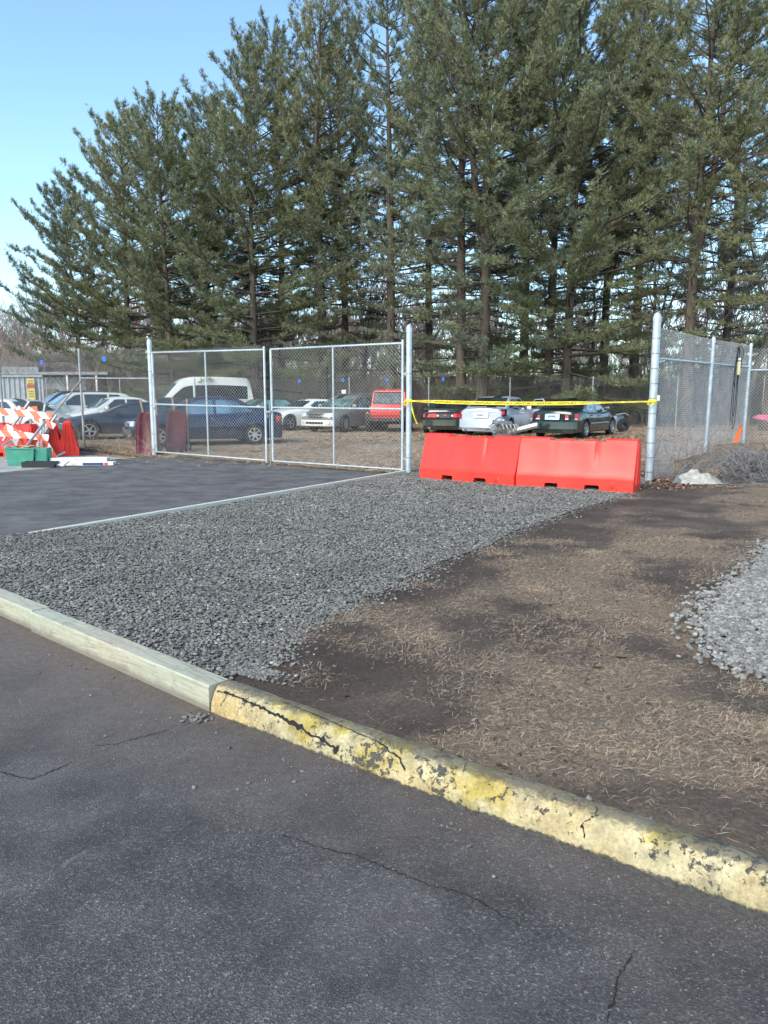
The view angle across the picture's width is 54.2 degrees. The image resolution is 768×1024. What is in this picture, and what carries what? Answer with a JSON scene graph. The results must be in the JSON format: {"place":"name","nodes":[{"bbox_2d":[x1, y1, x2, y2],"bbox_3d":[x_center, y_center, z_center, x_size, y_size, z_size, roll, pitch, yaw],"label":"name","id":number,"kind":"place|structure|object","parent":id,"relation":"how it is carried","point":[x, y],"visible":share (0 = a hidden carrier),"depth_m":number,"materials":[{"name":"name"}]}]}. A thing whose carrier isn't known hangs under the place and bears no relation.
{"place":"outdoors","nodes":[
{"label":"outdoors","id":0,"kind":"place"},
{"bbox_2d":[0,456,122,471],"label":"concrete apron","id":1,"kind":"object","parent":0,"point":[4,467],"visible":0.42,"depth_m":17.06,"materials":[{"name":"grey concrete"}]},
{"bbox_2d":[0,404,52,446],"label":"striped barricade","id":2,"kind":"object","parent":1,"relation":"on","point":[41,435],"visible":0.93,"depth_m":18.45,"materials":[{"name":"plastic"}]},
{"bbox_2d":[3,445,51,465],"bbox_3d":[-8.227,-1.313,17.349,0.923,0.473,0.486,-1,9,-8],"label":"storage tote","id":3,"kind":"object","parent":1,"relation":"on","point":[16,455],"visible":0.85,"depth_m":17.16,"materials":[{"name":"teal plastic"}]},
{"bbox_2d":[2,401,56,446],"bbox_3d":[-8.991,-2.098,19.173,1.150,1.200,0.362,26,-13,7],"label":"striped barricade","id":4,"kind":"object","parent":1,"relation":"on","point":[51,424],"visible":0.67,"depth_m":19.04,"materials":[{"name":"plastic"}]},
{"bbox_2d":[1,422,65,457],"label":"striped barricade","id":5,"kind":"object","parent":1,"relation":"on","point":[16,441],"visible":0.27,"depth_m":18.90,"materials":[{"name":"plastic"}]},
{"bbox_2d":[21,461,58,467],"bbox_3d":[-7.776,-1.077,16.980,0.721,0.130,0.350,-1,9,-4],"label":"black tray","id":6,"kind":"object","parent":1,"relation":"on","point":[38,464],"visible":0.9,"depth_m":16.82,"materials":[{"name":"plastic"}]},
{"bbox_2d":[59,461,115,465],"bbox_3d":[-6.862,-1.122,17.325,1.250,0.075,0.304,-1,9,-5],"label":"flat box","id":7,"kind":"object","parent":1,"relation":"on","point":[82,463],"visible":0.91,"depth_m":17.20,"materials":[{"name":"white plastic"}]},
{"bbox_2d":[50,457,109,460],"bbox_3d":[-7.112,-1.239,17.561,1.280,0.075,0.303,-1,9,-5],"label":"flat box","id":8,"kind":"object","parent":7,"relation":"on","point":[80,458],"visible":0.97,"depth_m":17.43,"materials":[{"name":"white plastic"}]},
{"bbox_2d":[0,456,383,535],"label":"driveway","id":9,"kind":"structure","parent":0,"point":[39,499],"depth_m":13.34,"materials":[{"name":"grey asphalt"}]},
{"bbox_2d":[25,470,405,533],"bbox_3d":[-2.588,-0.053,10.380,0.054,0.100,11.762,5,10,31],"label":"edging board","id":10,"kind":"object","parent":9,"relation":"on","point":[166,511],"visible":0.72,"depth_m":10.70,"materials":[{"name":"grey wood"}]},
{"bbox_2d":[0,469,649,679],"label":"gravel","id":11,"kind":"structure","parent":0,"point":[325,507],"depth_m":7.27,"materials":[{"name":"grey gravel"}]},
{"bbox_2d":[419,433,521,485],"bbox_3d":[1.666,-1.006,13.926,2.168,0.860,0.644,8,11,41],"label":"water barrier","id":12,"kind":"object","parent":11,"relation":"on","point":[487,459],"visible":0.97,"depth_m":13.72,"materials":[{"name":"plastic"}]},
{"bbox_2d":[516,436,640,493],"bbox_3d":[3.303,-0.834,12.782,2.026,0.860,0.644,5,10,29],"label":"water barrier","id":13,"kind":"object","parent":11,"relation":"on","point":[611,464],"visible":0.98,"depth_m":12.56,"materials":[{"name":"plastic"}]},
{"bbox_2d":[0,616,767,1023],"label":"road","id":14,"kind":"structure","parent":0,"point":[136,890],"depth_m":2.35,"materials":[{"name":"grey asphalt"}]},
{"bbox_2d":[0,588,49,628],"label":"landscape timber","id":15,"kind":"object","parent":14,"relation":"on","point":[15,608],"visible":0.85,"depth_m":5.25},
{"bbox_2d":[30,608,228,711],"bbox_3d":[-1.582,0.828,4.442,1.998,0.135,0.131,7,11,41],"label":"landscape timber","id":16,"kind":"object","parent":14,"relation":"on","point":[189,683],"visible":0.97,"depth_m":4.25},
{"bbox_2d":[0,729,634,1022],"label":"road cracks","id":17,"kind":"object","parent":14,"relation":"on","point":[616,984],"visible":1,"depth_m":2.40,"materials":[{"name":"black asphalt"}]},
{"bbox_2d":[0,623,764,1010],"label":"loose grit","id":18,"kind":"object","parent":14,"relation":"on","point":[194,717],"visible":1,"depth_m":3.14,"materials":[{"name":"gravel"}]},
{"bbox_2d":[211,680,767,921],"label":"kerb","id":19,"kind":"structure","parent":14,"relation":"on","point":[724,874],"depth_m":2.73,"materials":[{"name":"paint"}]},
{"bbox_2d":[0,418,767,472],"bbox_3d":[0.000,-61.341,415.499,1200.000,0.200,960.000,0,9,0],"label":"ground","id":20,"kind":"structure","parent":0,"point":[324,454],"depth_m":23.52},
{"bbox_2d":[0,422,38,456],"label":"water barrier","id":21,"kind":"object","parent":20,"relation":"on","point":[30,428],"visible":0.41,"depth_m":18.96,"materials":[{"name":"plastic"}]},
{"bbox_2d":[1,375,44,403],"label":"corrugated fence","id":22,"kind":"object","parent":20,"relation":"on","point":[38,384],"visible":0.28,"depth_m":30.11,"materials":[{"name":"metal"}]},
{"bbox_2d":[27,379,34,399],"bbox_3d":[-14.129,-4.914,30.021,0.300,0.840,0.016,0,9,0],"label":"warning sign","id":23,"kind":"object","parent":22,"relation":"attached to","point":[32,386],"visible":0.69,"depth_m":30.02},
{"bbox_2d":[0,306,48,366],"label":"bare tree","id":24,"kind":"object","parent":20,"relation":"on","point":[4,332],"visible":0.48,"depth_m":61.80,"materials":[{"name":"brown plant"}]},
{"bbox_2d":[0,398,75,434],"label":"sedan","id":25,"kind":"object","parent":20,"relation":"on","point":[33,401],"visible":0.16,"depth_m":26.70,"materials":[{"name":"white paint"}]},
{"bbox_2d":[0,296,75,365],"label":"bare tree","id":26,"kind":"object","parent":20,"relation":"on","point":[29,317],"visible":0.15,"depth_m":67.63,"materials":[{"name":"brown plant"}]},
{"bbox_2d":[0,352,82,444],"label":"chain link fence","id":27,"kind":"object","parent":20,"relation":"on","point":[1,399],"visible":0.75,"depth_m":23.10,"materials":[{"name":"metal"}]},
{"bbox_2d":[46,421,63,455],"bbox_3d":[-8.905,-1.990,20.180,0.554,0.860,2.094,-3,9,-22],"label":"water barrier","id":28,"kind":"object","parent":20,"relation":"on","point":[54,440],"visible":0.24,"depth_m":19.28,"materials":[{"name":"plastic"}]},
{"bbox_2d":[1,367,135,397],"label":"chain-link fence","id":29,"kind":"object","parent":20,"relation":"on","point":[52,377],"depth_m":44.36,"materials":[{"name":"grey metal"}]},
{"bbox_2d":[60,421,79,455],"bbox_3d":[-8.556,-2.017,20.327,0.554,0.860,2.094,-3,9,-22],"label":"water barrier","id":30,"kind":"object","parent":20,"relation":"on","point":[69,443],"visible":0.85,"depth_m":19.40,"materials":[{"name":"plastic"}]},
{"bbox_2d":[45,390,103,403],"bbox_3d":[-15.484,-5.046,36.657,4.724,1.776,2.127,-7,11,-38],"label":"suv","id":31,"kind":"object","parent":20,"relation":"on","point":[58,393],"visible":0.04,"depth_m":35.93,"materials":[{"name":"silver paint"}]},
{"bbox_2d":[0,178,149,377],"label":"pine tree","id":32,"kind":"object","parent":20,"relation":"on","point":[55,194],"visible":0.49,"depth_m":46.67,"materials":[{"name":"green plant"}]},
{"bbox_2d":[46,392,127,412],"bbox_3d":[-13.316,-4.399,32.710,4.724,1.676,2.127,-7,11,-38],"label":"crossover","id":33,"kind":"object","parent":20,"relation":"on","point":[72,402],"visible":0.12,"depth_m":31.95,"materials":[{"name":"white paint"}]},
{"bbox_2d":[84,394,106,404],"bbox_3d":[-12.416,-4.840,32.349,0.960,0.463,0.113,-7,11,-38],"label":"side window","id":34,"kind":"structure","parent":33,"relation":"in","point":[91,397],"depth_m":32.26,"materials":[{"name":"grey glass"}]},
{"bbox_2d":[64,397,146,420],"bbox_3d":[-11.554,-4.176,31.935,4.624,1.467,2.010,-7,11,-40],"label":"sedan","id":35,"kind":"object","parent":20,"relation":"on","point":[99,401],"visible":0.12,"depth_m":31.19,"materials":[{"name":"white paint"}]},
{"bbox_2d":[6,97,222,392],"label":"pine tree","id":36,"kind":"object","parent":20,"relation":"on","point":[97,295],"visible":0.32,"depth_m":45.28,"materials":[{"name":"green plant"}]},
{"bbox_2d":[77,348,151,452],"bbox_3d":[-7.425,-3.105,20.617,3.433,2.875,0.079,7,11,38],"label":"chain link fence","id":37,"kind":"object","parent":20,"relation":"on","point":[81,376],"visible":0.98,"depth_m":20.76,"materials":[{"name":"metal"}]},
{"bbox_2d":[57,402,171,439],"bbox_3d":[-8.966,-3.283,26.699,4.972,1.267,2.073,-4,10,-25],"label":"sedan","id":38,"kind":"object","parent":20,"relation":"on","point":[162,408],"visible":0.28,"depth_m":25.61,"materials":[{"name":"blue paint"}]},
{"bbox_2d":[58,413,171,454],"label":"roadside weeds","id":39,"kind":"object","parent":20,"relation":"on","point":[120,439],"visible":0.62,"depth_m":20.88,"materials":[{"name":"plant"}]},
{"bbox_2d":[136,399,162,454],"bbox_3d":[-6.208,-2.248,19.991,0.657,1.512,0.500,1,0,8],"label":"wheelbarrow","id":40,"kind":"object","parent":20,"relation":"on","point":[140,424],"visible":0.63,"depth_m":19.87,"materials":[{"name":"red paint"}]},
{"bbox_2d":[147,339,155,454],"bbox_3d":[-6.030,-2.950,19.478,0.130,3.042,0.130,0,9,0],"label":"steel post","id":41,"kind":"object","parent":20,"relation":"on","point":[149,346],"visible":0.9,"depth_m":19.41,"materials":[{"name":"silver metal"}]},
{"bbox_2d":[151,346,267,462],"bbox_3d":[-4.383,-2.649,18.440,3.940,2.694,0.094,6,10,33],"label":"gate leaf","id":42,"kind":"object","parent":41,"relation":"attached to","point":[207,405],"visible":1,"depth_m":18.32,"materials":[{"name":"metal"}]},
{"bbox_2d":[42,80,283,397],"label":"pine tree","id":43,"kind":"object","parent":20,"relation":"on","point":[147,255],"visible":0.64,"depth_m":41.60,"materials":[{"name":"green plant"}]},
{"bbox_2d":[146,397,185,405],"bbox_3d":[-10.132,-4.430,33.717,4.724,1.437,2.010,-7,11,-41],"label":"sedan","id":44,"kind":"object","parent":20,"relation":"on","point":[169,400],"visible":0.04,"depth_m":33.34,"materials":[{"name":"grey paint"}]},
{"bbox_2d":[49,353,296,398],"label":"bramble thicket","id":45,"kind":"object","parent":20,"relation":"on","point":[106,389],"depth_m":45.09,"materials":[{"name":"brown plant"}]},
{"bbox_2d":[165,398,190,452],"bbox_3d":[-5.602,-2.373,20.671,0.637,1.512,0.500,2,0,14],"label":"wheelbarrow","id":46,"kind":"object","parent":20,"relation":"on","point":[171,425],"visible":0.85,"depth_m":20.57,"materials":[{"name":"red paint"}]},
{"bbox_2d":[119,102,272,342],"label":"bare tree","id":47,"kind":"object","parent":20,"relation":"on","point":[190,206],"visible":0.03,"depth_m":49.17,"materials":[{"name":"brown plant"}]},
{"bbox_2d":[122,396,282,445],"bbox_3d":[-5.568,-2.835,23.180,4.812,1.467,2.010,-3,9,-22],"label":"sedan","id":48,"kind":"object","parent":20,"relation":"on","point":[219,426],"visible":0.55,"depth_m":22.62,"materials":[{"name":"blue paint"}]},
{"bbox_2d":[81,85,327,395],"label":"pine tree","id":49,"kind":"object","parent":20,"relation":"on","point":[195,119],"visible":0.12,"depth_m":46.17,"materials":[{"name":"green plant"}]},
{"bbox_2d":[161,377,252,401],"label":"passenger van","id":50,"kind":"object","parent":20,"relation":"on","point":[212,391],"visible":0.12,"depth_m":40.28,"materials":[{"name":"white paint"}]},
{"bbox_2d":[104,16,376,400],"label":"pine tree","id":51,"kind":"object","parent":20,"relation":"on","point":[224,141],"visible":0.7,"depth_m":40.43,"materials":[{"name":"green plant"}]},
{"bbox_2d":[246,397,299,427],"bbox_3d":[-5.754,-4.669,35.299,4.724,1.437,2.010,-6,10,-33],"label":"sedan","id":52,"kind":"object","parent":20,"relation":"on","point":[278,400],"visible":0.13,"depth_m":34.84,"materials":[{"name":"grey paint"}]},
{"bbox_2d":[199,5,362,385],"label":"pine tree","id":53,"kind":"object","parent":20,"relation":"on","point":[280,33],"visible":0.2,"depth_m":45.78,"materials":[{"name":"green plant"}]},
{"bbox_2d":[270,399,338,430],"bbox_3d":[-3.533,-4.430,33.919,4.574,1.376,2.055,-7,11,-37],"label":"coupe","id":54,"kind":"object","parent":20,"relation":"on","point":[296,412],"visible":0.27,"depth_m":32.74,"materials":[{"name":"white paint"}]},
{"bbox_2d":[224,0,408,399],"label":"pine tree","id":55,"kind":"object","parent":20,"relation":"on","point":[309,33],"visible":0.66,"depth_m":40.63,"materials":[{"name":"green plant"}]},
{"bbox_2d":[301,393,387,431],"bbox_3d":[-1.502,-4.316,32.401,2.029,1.606,4.847,6,10,34],"label":"wagon","id":56,"kind":"object","parent":20,"relation":"on","point":[340,400],"visible":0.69,"depth_m":31.14,"materials":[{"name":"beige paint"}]},
{"bbox_2d":[261,15,431,390],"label":"pine tree","id":57,"kind":"object","parent":20,"relation":"on","point":[353,152],"visible":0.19,"depth_m":45.57,"materials":[{"name":"green plant"}]},
{"bbox_2d":[324,173,423,377],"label":"bare tree","id":58,"kind":"object","parent":20,"relation":"on","point":[366,339],"visible":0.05,"depth_m":53.69,"materials":[{"name":"brown plant"}]},
{"bbox_2d":[0,297,767,422],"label":"undergrowth","id":59,"kind":"object","parent":20,"relation":"on","point":[418,412],"visible":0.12,"depth_m":44.98,"materials":[{"name":"plant"}]},
{"bbox_2d":[0,239,767,380],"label":"woods","id":60,"kind":"object","parent":20,"relation":"on","point":[399,325],"visible":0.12,"depth_m":64.31,"materials":[{"name":"plant"}]},
{"bbox_2d":[272,0,498,388],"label":"pine tree","id":61,"kind":"object","parent":20,"relation":"on","point":[389,324],"visible":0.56,"depth_m":39.92,"materials":[{"name":"green plant"}]},
{"bbox_2d":[365,389,412,431],"bbox_3d":[0.288,-4.442,32.549,1.920,1.810,4.302,1,9,7],"label":"off roader","id":62,"kind":"object","parent":20,"relation":"on","point":[394,397],"visible":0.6,"depth_m":31.32,"materials":[{"name":"red paint"}]},
{"bbox_2d":[44,376,765,427],"bbox_3d":[-3.500,-5.183,35.626,41.262,2.395,0.066,1,9,6],"label":"chain link fence","id":63,"kind":"object","parent":20,"relation":"on","point":[510,385],"visible":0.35,"depth_m":34.61,"materials":[{"name":"metal"}]},
{"bbox_2d":[406,324,411,472],"bbox_3d":[0.505,-2.243,15.256,0.124,3.072,0.124,0,9,0],"label":"steel post","id":64,"kind":"object","parent":20,"relation":"on","point":[408,388],"visible":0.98,"depth_m":15.19,"materials":[{"name":"silver metal"}]},
{"bbox_2d":[265,340,405,470],"bbox_3d":[-1.106,-2.292,16.327,3.825,2.710,0.115,5,10,32],"label":"gate leaf","id":65,"kind":"object","parent":64,"relation":"attached to","point":[402,458],"visible":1,"depth_m":16.24,"materials":[{"name":"metal"}]},
{"bbox_2d":[402,395,659,423],"bbox_3d":[2.715,-1.964,14.505,4.900,0.575,0.226,3,9,18],"label":"caution tape","id":66,"kind":"object","parent":64,"relation":"attached to","point":[652,401],"visible":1,"depth_m":14.52,"materials":[{"name":"yellow plastic"}]},
{"bbox_2d":[74,427,767,472],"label":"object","id":67,"kind":"object","parent":20,"relation":"on","point":[120,452],"visible":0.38,"depth_m":20.71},
{"bbox_2d":[361,5,480,399],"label":"pine tree","id":68,"kind":"object","parent":20,"relation":"on","point":[428,329],"visible":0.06,"depth_m":47.43,"materials":[{"name":"green plant"}]},
{"bbox_2d":[81,422,767,456],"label":"lot leaves","id":69,"kind":"object","parent":20,"relation":"on","point":[590,434],"visible":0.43,"depth_m":27.69,"materials":[{"name":"brown plant"}]},
{"bbox_2d":[423,400,468,432],"bbox_3d":[2.787,-4.007,31.323,2.118,1.316,4.960,2,9,10],"label":"coupe","id":70,"kind":"object","parent":20,"relation":"on","point":[437,416],"visible":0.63,"depth_m":29.08,"materials":[{"name":"black paint"}]},
{"bbox_2d":[348,0,595,400],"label":"pine tree","id":71,"kind":"object","parent":20,"relation":"on","point":[460,335],"visible":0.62,"depth_m":35.67,"materials":[{"name":"green plant"}]},
{"bbox_2d":[351,0,612,399],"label":"pine tree","id":72,"kind":"object","parent":20,"relation":"on","point":[485,262],"visible":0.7,"depth_m":34.08,"materials":[{"name":"green plant"}]},
{"bbox_2d":[459,396,544,434],"bbox_3d":[4.919,-3.793,29.373,2.757,1.477,4.835,4,10,27],"label":"sedan","id":73,"kind":"object","parent":20,"relation":"on","point":[475,417],"visible":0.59,"depth_m":27.84,"materials":[{"name":"silver metal"}]},
{"bbox_2d":[485,417,518,436],"bbox_3d":[4.216,-2.876,25.749,1.486,0.793,0.794,-4,9,-23],"label":"salvaged engine","id":74,"kind":"object","parent":20,"relation":"on","point":[500,428],"visible":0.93,"depth_m":25.52,"materials":[{"name":"metal"}]},
{"bbox_2d":[508,422,536,433],"bbox_3d":[4.728,-2.837,25.716,1.016,0.480,0.263,0,9,0],"label":"loose bumper","id":75,"kind":"object","parent":74,"relation":"on","point":[523,428],"visible":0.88,"depth_m":25.70,"materials":[{"name":"white paint"}]},
{"bbox_2d":[448,0,611,405],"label":"pine tree","id":76,"kind":"object","parent":20,"relation":"on","point":[525,350],"visible":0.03,"depth_m":44.65,"materials":[{"name":"green plant"}]},
{"bbox_2d":[448,0,652,401],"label":"pine tree","id":77,"kind":"object","parent":20,"relation":"on","point":[549,349],"visible":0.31,"depth_m":37.36,"materials":[{"name":"green plant"}]},
{"bbox_2d":[530,398,616,437],"bbox_3d":[7.137,-3.529,27.891,2.046,1.396,4.932,6,10,34],"label":"sedan","id":78,"kind":"object","parent":20,"relation":"on","point":[583,420],"visible":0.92,"depth_m":26.31,"materials":[{"name":"green paint"}]},
{"bbox_2d":[420,0,735,420],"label":"pine tree","id":79,"kind":"object","parent":20,"relation":"on","point":[608,328],"visible":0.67,"depth_m":34.69,"materials":[{"name":"green plant"}]},
{"bbox_2d":[535,169,664,386],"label":"bare tree","id":80,"kind":"object","parent":20,"relation":"on","point":[593,345],"visible":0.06,"depth_m":47.46,"materials":[{"name":"brown plant"}]},
{"bbox_2d":[515,0,714,405],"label":"pine tree","id":81,"kind":"object","parent":20,"relation":"on","point":[660,26],"visible":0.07,"depth_m":42.37,"materials":[{"name":"green plant"}]},
{"bbox_2d":[613,413,629,431],"bbox_3d":[9.793,-3.740,31.247,0.671,0.810,0.687,-3,9,-17],"label":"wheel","id":82,"kind":"object","parent":20,"relation":"on","point":[622,426],"visible":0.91,"depth_m":30.98,"materials":[{"name":"metal"}]},
{"bbox_2d":[563,0,730,422],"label":"pine tree","id":83,"kind":"object","parent":20,"relation":"on","point":[631,394],"visible":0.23,"depth_m":40.08,"materials":[{"name":"green plant"}]},
{"bbox_2d":[645,312,661,480],"bbox_3d":[4.940,-2.054,13.778,0.150,3.142,0.150,0,9,0],"label":"steel post","id":84,"kind":"object","parent":20,"relation":"on","point":[655,352],"visible":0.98,"depth_m":13.71,"materials":[{"name":"silver metal"}]},
{"bbox_2d":[585,0,767,427],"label":"pine tree","id":85,"kind":"object","parent":20,"relation":"on","point":[692,256],"visible":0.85,"depth_m":33.19,"materials":[{"name":"green plant"}]},
{"bbox_2d":[607,88,762,419],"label":"bare tree","id":86,"kind":"object","parent":20,"relation":"on","point":[662,324],"visible":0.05,"depth_m":45.96,"materials":[{"name":"brown plant"}]},
{"bbox_2d":[624,159,767,422],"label":"bare tree","id":87,"kind":"object","parent":20,"relation":"on","point":[728,313],"visible":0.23,"depth_m":40.24,"materials":[{"name":"grey plant"}]},
{"bbox_2d":[631,67,767,424],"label":"bare tree","id":88,"kind":"object","parent":20,"relation":"on","point":[761,354],"visible":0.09,"depth_m":38.62,"materials":[{"name":"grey plant"}]},
{"bbox_2d":[653,329,752,479],"bbox_3d":[7.306,-2.471,16.839,0.106,3.024,7.586,6,11,37],"label":"chain link fence","id":89,"kind":"object","parent":20,"relation":"on","point":[711,378],"visible":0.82,"depth_m":16.45,"materials":[{"name":"metal"}]},
{"bbox_2d":[729,345,743,427],"bbox_3d":[8.717,-3.076,18.501,0.116,2.064,0.880,6,11,37],"label":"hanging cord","id":90,"kind":"object","parent":89,"relation":"hanging from","point":[738,364],"visible":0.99,"depth_m":18.38,"materials":[{"name":"black plastic"}]},
{"bbox_2d":[642,0,767,420],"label":"pine tree","id":91,"kind":"object","parent":20,"relation":"on","point":[726,332],"visible":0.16,"depth_m":44.88,"materials":[{"name":"green plant"}]},
{"bbox_2d":[671,0,767,430],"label":"pine tree","id":92,"kind":"object","parent":20,"relation":"on","point":[737,177],"visible":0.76,"depth_m":31.55,"materials":[{"name":"green plant"}]},
{"bbox_2d":[745,348,767,451],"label":"chain link fence","id":93,"kind":"object","parent":20,"relation":"on","point":[755,369],"visible":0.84,"depth_m":19.72,"materials":[{"name":"metal"}]},
{"bbox_2d":[0,0,767,386],"label":"sky","id":94,"kind":"structure","parent":0,"point":[58,58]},
{"bbox_2d":[232,460,767,856],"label":"soil","id":95,"kind":"structure","parent":0,"point":[717,814],"depth_m":4.10,"materials":[{"name":"brown soil"}]},
{"bbox_2d":[209,464,767,818],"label":"loose stones","id":96,"kind":"object","parent":95,"relation":"on","point":[255,672],"visible":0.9,"depth_m":4.67,"materials":[{"name":"grey gravel"}]},
{"bbox_2d":[267,535,767,810],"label":"grass tufts","id":97,"kind":"object","parent":95,"relation":"on","point":[609,620],"visible":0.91,"depth_m":4.35,"materials":[{"name":"plant"}]},
{"bbox_2d":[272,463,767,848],"bbox_3d":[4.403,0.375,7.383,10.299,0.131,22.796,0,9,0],"label":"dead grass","id":98,"kind":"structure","parent":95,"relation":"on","point":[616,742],"depth_m":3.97,"materials":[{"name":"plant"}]},
{"bbox_2d":[597,385,767,476],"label":"fence weeds","id":99,"kind":"object","parent":95,"relation":"on","point":[676,463],"visible":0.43,"depth_m":15.49,"materials":[{"name":"brown plant"}]},
{"bbox_2d":[673,452,712,470],"bbox_3d":[6.346,-1.035,15.372,1.012,0.356,0.233,-5,10,-28],"label":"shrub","id":100,"kind":"object","parent":95,"relation":"on","point":[688,459],"visible":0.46,"depth_m":15.23,"materials":[{"name":"plant"}]},
{"bbox_2d":[640,458,755,491],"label":"fallen leaves","id":101,"kind":"object","parent":95,"relation":"on","point":[668,483],"visible":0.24,"depth_m":13.35,"materials":[{"name":"brown plant"}]},
{"bbox_2d":[675,469,723,483],"bbox_3d":[5.697,-0.654,13.578,0.817,0.248,0.520,0,9,0],"label":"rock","id":102,"kind":"object","parent":95,"relation":"on","point":[693,476],"visible":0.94,"depth_m":13.44,"materials":[{"name":"white stone"}]},
{"bbox_2d":[657,437,767,486],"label":"wire tangle","id":103,"kind":"object","parent":95,"relation":"on","point":[757,467],"visible":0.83,"depth_m":13.66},
{"bbox_2d":[667,441,767,485],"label":"dead vines","id":104,"kind":"object","parent":95,"relation":"on","point":[748,446],"visible":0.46,"depth_m":13.88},
{"bbox_2d":[697,443,765,457],"bbox_3d":[8.160,-1.449,17.641,1.527,0.353,0.339,0,9,2],"label":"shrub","id":105,"kind":"object","parent":95,"relation":"on","point":[752,445],"visible":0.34,"depth_m":17.51,"materials":[{"name":"plant"}]},
{"bbox_2d":[666,538,767,687],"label":"pale gravel","id":106,"kind":"structure","parent":0,"point":[732,619],"depth_m":4.97,"materials":[{"name":"grey gravel"}]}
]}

